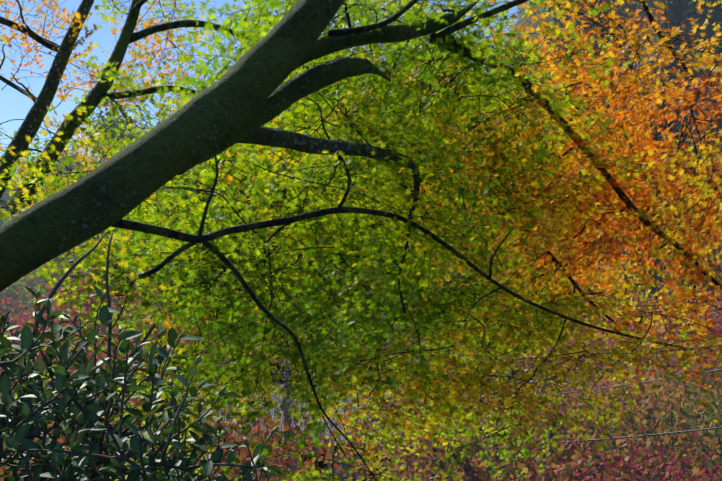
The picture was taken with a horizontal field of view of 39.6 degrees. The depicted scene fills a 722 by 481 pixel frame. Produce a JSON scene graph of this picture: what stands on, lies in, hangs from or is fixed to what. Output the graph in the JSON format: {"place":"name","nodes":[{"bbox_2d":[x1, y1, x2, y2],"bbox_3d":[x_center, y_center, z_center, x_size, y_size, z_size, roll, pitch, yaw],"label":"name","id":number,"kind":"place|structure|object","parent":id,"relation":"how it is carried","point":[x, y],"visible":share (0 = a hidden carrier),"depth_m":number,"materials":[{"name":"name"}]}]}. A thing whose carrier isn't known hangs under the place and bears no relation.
{"place":"outdoors","nodes":[
{"label":"outdoors","id":0,"kind":"place"},
{"bbox_2d":[0,0,529,179],"label":"sky","id":1,"kind":"structure","parent":0,"point":[14,104],"materials":[{"name":"blue"}]},
{"bbox_2d":[46,3,710,368],"bbox_3d":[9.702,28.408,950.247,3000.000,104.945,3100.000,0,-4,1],"label":"terrain ground","id":2,"kind":"structure","parent":0,"point":[655,69],"depth_m":111.81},
{"bbox_2d":[0,187,34,224],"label":"broadleaf tree","id":3,"kind":"object","parent":2,"relation":"on","point":[5,198],"visible":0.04,"depth_m":184.65,"materials":[{"name":"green plant"}]},
{"bbox_2d":[3,302,32,322],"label":"shrub","id":4,"kind":"object","parent":2,"relation":"on","point":[17,314],"depth_m":125.55,"materials":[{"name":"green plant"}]},
{"bbox_2d":[0,308,39,336],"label":"shrub","id":5,"kind":"object","parent":2,"relation":"on","point":[18,321],"depth_m":72.95,"materials":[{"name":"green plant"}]},
{"bbox_2d":[0,275,54,313],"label":"broadleaf tree","id":6,"kind":"object","parent":2,"relation":"on","point":[25,296],"visible":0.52,"depth_m":132.65,"materials":[{"name":"green plant"}]},
{"bbox_2d":[3,154,60,196],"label":"broadleaf tree","id":7,"kind":"object","parent":2,"relation":"on","point":[18,169],"visible":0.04,"depth_m":207.43,"materials":[{"name":"green plant"}]},
{"bbox_2d":[17,259,62,313],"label":"broadleaf tree","id":8,"kind":"object","parent":2,"relation":"on","point":[34,279],"visible":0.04,"depth_m":159.96,"materials":[{"name":"green plant"}]},
{"bbox_2d":[14,284,71,326],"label":"broadleaf tree","id":9,"kind":"object","parent":2,"relation":"on","point":[38,311],"depth_m":120.71,"materials":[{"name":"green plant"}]},
{"bbox_2d":[34,165,80,200],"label":"broadleaf tree","id":10,"kind":"object","parent":2,"relation":"on","point":[59,175],"depth_m":183.04,"materials":[{"name":"green plant"}]},
{"bbox_2d":[38,247,80,280],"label":"broadleaf tree","id":11,"kind":"object","parent":2,"relation":"on","point":[65,257],"visible":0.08,"depth_m":160.65,"materials":[{"name":"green plant"}]},
{"bbox_2d":[27,271,91,305],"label":"broadleaf tree","id":12,"kind":"object","parent":2,"relation":"on","point":[44,287],"visible":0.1,"depth_m":152.72,"materials":[{"name":"green plant"}]},
{"bbox_2d":[32,140,90,183],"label":"broadleaf tree","id":13,"kind":"object","parent":2,"relation":"on","point":[67,153],"visible":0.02,"depth_m":213.66,"materials":[{"name":"green plant"}]},
{"bbox_2d":[23,232,155,480],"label":"sapling stems","id":14,"kind":"object","parent":2,"relation":"on","point":[54,290],"visible":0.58,"depth_m":3.95,"materials":[{"name":"brown wood"}]},
{"bbox_2d":[61,234,125,292],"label":"broadleaf tree","id":15,"kind":"object","parent":2,"relation":"on","point":[89,271],"visible":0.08,"depth_m":148.43,"materials":[{"name":"green plant"}]},
{"bbox_2d":[78,144,124,170],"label":"broadleaf tree","id":16,"kind":"object","parent":2,"relation":"on","point":[96,158],"depth_m":182.72,"materials":[{"name":"green plant"}]},
{"bbox_2d":[0,281,211,432],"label":"shrub","id":17,"kind":"object","parent":2,"relation":"on","point":[73,310],"visible":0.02,"depth_m":46.34,"materials":[{"name":"red plant"}]},
{"bbox_2d":[77,108,150,167],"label":"broadleaf tree","id":18,"kind":"object","parent":2,"relation":"on","point":[114,126],"visible":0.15,"depth_m":180.36,"materials":[{"name":"green plant"}]},
{"bbox_2d":[16,259,215,352],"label":"broadleaf tree","id":19,"kind":"object","parent":2,"relation":"on","point":[115,301],"visible":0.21,"depth_m":68.38,"materials":[{"name":"green plant"}]},
{"bbox_2d":[0,300,288,465],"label":"shrub","id":20,"kind":"object","parent":2,"relation":"on","point":[103,365],"depth_m":40.80,"materials":[{"name":"red plant"}]},
{"bbox_2d":[0,354,298,480],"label":"shrub","id":21,"kind":"object","parent":2,"relation":"on","point":[52,422],"depth_m":27.25,"materials":[{"name":"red plant"}]},
{"bbox_2d":[122,212,182,242],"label":"broadleaf tree","id":22,"kind":"object","parent":2,"relation":"on","point":[142,235],"visible":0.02,"depth_m":138.30,"materials":[{"name":"green plant"}]},
{"bbox_2d":[127,243,208,306],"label":"broadleaf tree","id":23,"kind":"object","parent":2,"relation":"on","point":[158,278],"visible":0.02,"depth_m":127.48,"materials":[{"name":"green plant"}]},
{"bbox_2d":[0,285,369,480],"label":"camellia","id":24,"kind":"object","parent":2,"relation":"on","point":[93,406],"depth_m":2.80,"materials":[{"name":"green plant"}]},
{"bbox_2d":[0,338,391,480],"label":"shrub","id":25,"kind":"object","parent":2,"relation":"on","point":[243,451],"visible":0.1,"depth_m":24.72,"materials":[{"name":"red plant"}]},
{"bbox_2d":[157,161,243,208],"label":"broadleaf tree","id":26,"kind":"object","parent":2,"relation":"on","point":[196,179],"depth_m":136.14,"materials":[{"name":"green plant"}]},
{"bbox_2d":[135,365,303,445],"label":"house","id":27,"kind":"structure","parent":2,"relation":"on","point":[218,389],"depth_m":49.80,"materials":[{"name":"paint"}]},
{"bbox_2d":[203,299,362,368],"bbox_3d":[-4.254,10.419,60.373,17.766,13.890,12.943,-1,-7,-8],"label":"broadleaf tree","id":28,"kind":"object","parent":2,"relation":"on","point":[259,351],"visible":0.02,"depth_m":58.90,"materials":[{"name":"green plant"}]},
{"bbox_2d":[282,359,292,475],"bbox_3d":[-2.902,9.097,39.457,0.449,9.141,0.396,-1,-4,9],"label":"trunk","id":29,"kind":"object","parent":2,"relation":"on","point":[287,416],"visible":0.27,"depth_m":39.50,"materials":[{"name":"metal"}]},
{"bbox_2d":[241,269,434,370],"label":"broadleaf tree","id":30,"kind":"object","parent":2,"relation":"on","point":[344,334],"visible":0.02,"depth_m":68.45,"materials":[{"name":"green plant"}]},
{"bbox_2d":[204,372,497,480],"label":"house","id":31,"kind":"structure","parent":2,"relation":"on","point":[321,464],"depth_m":42.25,"materials":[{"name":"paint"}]},
{"bbox_2d":[0,0,721,480],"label":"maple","id":32,"kind":"object","parent":2,"relation":"on","point":[426,214],"depth_m":6.13,"materials":[{"name":"green plant"}]},
{"bbox_2d":[0,0,506,209],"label":"lichened maple limbs","id":33,"kind":"object","parent":32,"relation":"attached to","point":[261,135],"visible":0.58,"depth_m":6.64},
{"bbox_2d":[0,0,721,480],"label":"maple leaves","id":34,"kind":"object","parent":32,"relation":"attached to","point":[538,216],"visible":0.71,"depth_m":6.51,"materials":[{"name":"green plant"}]},
{"bbox_2d":[351,160,372,264],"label":"conifer tree","id":35,"kind":"object","parent":2,"relation":"on","point":[353,182],"depth_m":108.89,"materials":[{"name":"green plant"}]},
{"bbox_2d":[351,323,422,362],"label":"broadleaf tree","id":36,"kind":"object","parent":2,"relation":"on","point":[391,341],"depth_m":74.88,"materials":[{"name":"green plant"}]},
{"bbox_2d":[367,261,439,339],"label":"broadleaf tree","id":37,"kind":"object","parent":2,"relation":"on","point":[400,300],"depth_m":93.86,"materials":[{"name":"green plant"}]},
{"bbox_2d":[389,129,451,341],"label":"conifer tree","id":38,"kind":"object","parent":2,"relation":"on","point":[429,277],"visible":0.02,"depth_m":95.65,"materials":[{"name":"green plant"}]},
{"bbox_2d":[420,336,479,359],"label":"broadleaf tree","id":39,"kind":"object","parent":2,"relation":"on","point":[449,351],"depth_m":85.07,"materials":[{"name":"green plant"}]},
{"bbox_2d":[411,369,581,416],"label":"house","id":40,"kind":"structure","parent":2,"relation":"on","point":[531,379],"depth_m":55.89,"materials":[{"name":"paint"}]},
{"bbox_2d":[278,281,721,480],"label":"shrub","id":41,"kind":"object","parent":2,"relation":"on","point":[428,462],"visible":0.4,"depth_m":27.89,"materials":[{"name":"red plant"}]},
{"bbox_2d":[456,352,549,370],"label":"broadleaf tree","id":42,"kind":"object","parent":2,"relation":"on","point":[508,362],"depth_m":71.89,"materials":[{"name":"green plant"}]},
{"bbox_2d":[449,221,567,280],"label":"broadleaf tree","id":43,"kind":"object","parent":2,"relation":"on","point":[489,255],"depth_m":88.26,"materials":[{"name":"green plant"}]},
{"bbox_2d":[505,4,535,42],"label":"broadleaf tree","id":44,"kind":"object","parent":2,"relation":"on","point":[519,21],"visible":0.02,"depth_m":273.17,"materials":[{"name":"grey plant"}]},
{"bbox_2d":[483,60,564,121],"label":"broadleaf tree","id":45,"kind":"object","parent":2,"relation":"on","point":[531,79],"depth_m":115.94,"materials":[{"name":"green plant"}]},
{"bbox_2d":[512,5,555,37],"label":"broadleaf tree","id":46,"kind":"object","parent":2,"relation":"on","point":[524,20],"visible":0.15,"depth_m":241.29,"materials":[{"name":"grey plant"}]},
{"bbox_2d":[524,16,554,37],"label":"broadleaf tree","id":47,"kind":"object","parent":2,"relation":"on","point":[534,25],"visible":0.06,"depth_m":212.06,"materials":[{"name":"grey plant"}]},
{"bbox_2d":[523,27,555,55],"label":"broadleaf tree","id":48,"kind":"object","parent":2,"relation":"on","point":[536,39],"depth_m":182.89,"materials":[{"name":"orange plant"}]},
{"bbox_2d":[538,9,550,56],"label":"conifer tree","id":49,"kind":"object","parent":2,"relation":"on","point":[544,19],"depth_m":209.47,"materials":[{"name":"green plant"}]},
{"bbox_2d":[456,223,634,357],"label":"broadleaf tree","id":50,"kind":"object","parent":2,"relation":"on","point":[557,287],"visible":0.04,"depth_m":76.91,"materials":[{"name":"green plant"}]},
{"bbox_2d":[540,0,586,118],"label":"conifer tree","id":51,"kind":"object","parent":2,"relation":"on","point":[549,10],"visible":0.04,"depth_m":116.86,"materials":[{"name":"green plant"}]},
{"bbox_2d":[417,363,721,480],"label":"shrub","id":52,"kind":"object","parent":2,"relation":"on","point":[561,410],"visible":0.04,"depth_m":34.26,"materials":[{"name":"red plant"}]},
{"bbox_2d":[554,0,587,108],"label":"conifer tree","id":53,"kind":"object","parent":2,"relation":"on","point":[577,22],"visible":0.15,"depth_m":110.93,"materials":[{"name":"green plant"}]},
{"bbox_2d":[422,399,721,480],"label":"shrub","id":54,"kind":"object","parent":2,"relation":"on","point":[669,468],"visible":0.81,"depth_m":24.01,"materials":[{"name":"red plant"}]},
{"bbox_2d":[461,320,721,480],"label":"shrub","id":55,"kind":"object","parent":2,"relation":"on","point":[713,402],"visible":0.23,"depth_m":29.61,"materials":[{"name":"red plant"}]},
{"bbox_2d":[573,41,610,174],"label":"conifer tree","id":56,"kind":"object","parent":2,"relation":"on","point":[596,47],"visible":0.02,"depth_m":92.17,"materials":[{"name":"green plant"}]},
{"bbox_2d":[568,113,619,276],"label":"conifer tree","id":57,"kind":"object","parent":2,"relation":"on","point":[597,222],"visible":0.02,"depth_m":82.76,"materials":[{"name":"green plant"}]},
{"bbox_2d":[578,0,631,116],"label":"conifer tree","id":58,"kind":"object","parent":2,"relation":"on","point":[591,25],"visible":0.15,"depth_m":102.70,"materials":[{"name":"green plant"}]},
{"bbox_2d":[508,282,710,381],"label":"broadleaf tree","id":59,"kind":"object","parent":2,"relation":"on","point":[636,298],"depth_m":66.62,"materials":[{"name":"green plant"}]},
{"bbox_2d":[512,337,721,417],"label":"broadleaf tree","id":60,"kind":"object","parent":2,"relation":"on","point":[629,378],"visible":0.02,"depth_m":48.83,"materials":[{"name":"green plant"}]},
{"bbox_2d":[550,88,695,224],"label":"broadleaf tree","id":61,"kind":"object","parent":2,"relation":"on","point":[627,137],"depth_m":88.53,"materials":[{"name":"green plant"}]},
{"bbox_2d":[541,334,721,451],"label":"broadleaf tree","id":62,"kind":"object","parent":2,"relation":"on","point":[698,406],"visible":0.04,"depth_m":37.47,"materials":[{"name":"green plant"}]},
{"bbox_2d":[614,0,649,69],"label":"conifer tree","id":63,"kind":"object","parent":2,"relation":"on","point":[626,6],"visible":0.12,"depth_m":106.95,"materials":[{"name":"green plant"}]},
{"bbox_2d":[548,303,719,388],"bbox_3d":[16.142,10.035,58.974,12.384,13.168,13.378,4,-5,-43],"label":"broadleaf tree","id":64,"kind":"object","parent":2,"relation":"on","point":[612,342],"visible":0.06,"depth_m":58.10,"materials":[{"name":"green plant"}]},
{"bbox_2d":[628,0,670,18],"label":"broadleaf tree","id":65,"kind":"object","parent":2,"relation":"on","point":[651,4],"visible":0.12,"depth_m":108.34,"materials":[{"name":"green plant"}]},
{"bbox_2d":[630,0,668,27],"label":"broadleaf tree","id":66,"kind":"object","parent":2,"relation":"on","point":[654,15],"visible":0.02,"depth_m":115.46,"materials":[{"name":"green plant"}]},
{"bbox_2d":[614,69,707,309],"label":"conifer tree","id":67,"kind":"object","parent":2,"relation":"on","point":[659,139],"visible":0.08,"depth_m":74.05,"materials":[{"name":"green plant"}]},
{"bbox_2d":[606,277,721,370],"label":"broadleaf tree","id":68,"kind":"object","parent":2,"relation":"on","point":[677,332],"visible":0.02,"depth_m":62.78,"materials":[{"name":"plant"}]},
{"bbox_2d":[646,1,693,47],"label":"broadleaf tree","id":69,"kind":"object","parent":2,"relation":"on","point":[659,22],"depth_m":100.41,"materials":[{"name":"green plant"}]},
{"bbox_2d":[644,0,701,158],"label":"conifer tree","id":70,"kind":"object","parent":2,"relation":"on","point":[676,12],"visible":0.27,"depth_m":87.78,"materials":[{"name":"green plant"}]},
{"bbox_2d":[634,208,721,301],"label":"broadleaf tree","id":71,"kind":"object","parent":2,"relation":"on","point":[715,253],"visible":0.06,"depth_m":70.06,"materials":[{"name":"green plant"}]},
{"bbox_2d":[643,392,721,473],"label":"broadleaf tree","id":72,"kind":"object","parent":2,"relation":"on","point":[686,420],"visible":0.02,"depth_m":32.23,"materials":[{"name":"green plant"}]},
{"bbox_2d":[648,331,721,415],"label":"broadleaf tree","id":73,"kind":"object","parent":2,"relation":"on","point":[707,381],"visible":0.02,"depth_m":49.53,"materials":[{"name":"green plant"}]},
{"bbox_2d":[653,304,721,397],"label":"broadleaf tree","id":74,"kind":"object","parent":2,"relation":"on","point":[707,352],"visible":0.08,"depth_m":50.87,"materials":[{"name":"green plant"}]},
{"bbox_2d":[682,2,713,131],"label":"conifer tree","id":75,"kind":"object","parent":2,"relation":"on","point":[687,23],"visible":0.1,"depth_m":92.67,"materials":[{"name":"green plant"}]},
{"bbox_2d":[675,100,721,159],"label":"broadleaf tree","id":76,"kind":"object","parent":2,"relation":"on","point":[697,136],"visible":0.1,"depth_m":83.73,"materials":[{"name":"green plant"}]},
{"bbox_2d":[677,272,721,374],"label":"broadleaf tree","id":77,"kind":"object","parent":2,"relation":"on","point":[718,319],"visible":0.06,"depth_m":57.36,"materials":[{"name":"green plant"}]},
{"bbox_2d":[683,0,721,96],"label":"conifer tree","id":78,"kind":"object","parent":2,"relation":"on","point":[715,14],"visible":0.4,"depth_m":90.72,"materials":[{"name":"green plant"}]},
{"bbox_2d":[689,62,721,207],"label":"conifer tree","id":79,"kind":"object","parent":2,"relation":"on","point":[708,109],"visible":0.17,"depth_m":80.60,"materials":[{"name":"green plant"}]},
{"bbox_3d":[16.287,0.098,7.207,0.480,9.041,0.400,0,-4,1],"label":"utility pole","id":80,"kind":"object","parent":2,"relation":"on","visible":0},
{"bbox_2d":[102,288,721,445],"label":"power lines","id":81,"kind":"object","parent":80,"relation":"attached to","point":[597,389],"visible":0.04,"depth_m":24.02,"materials":[{"name":"black metal"}]}
]}

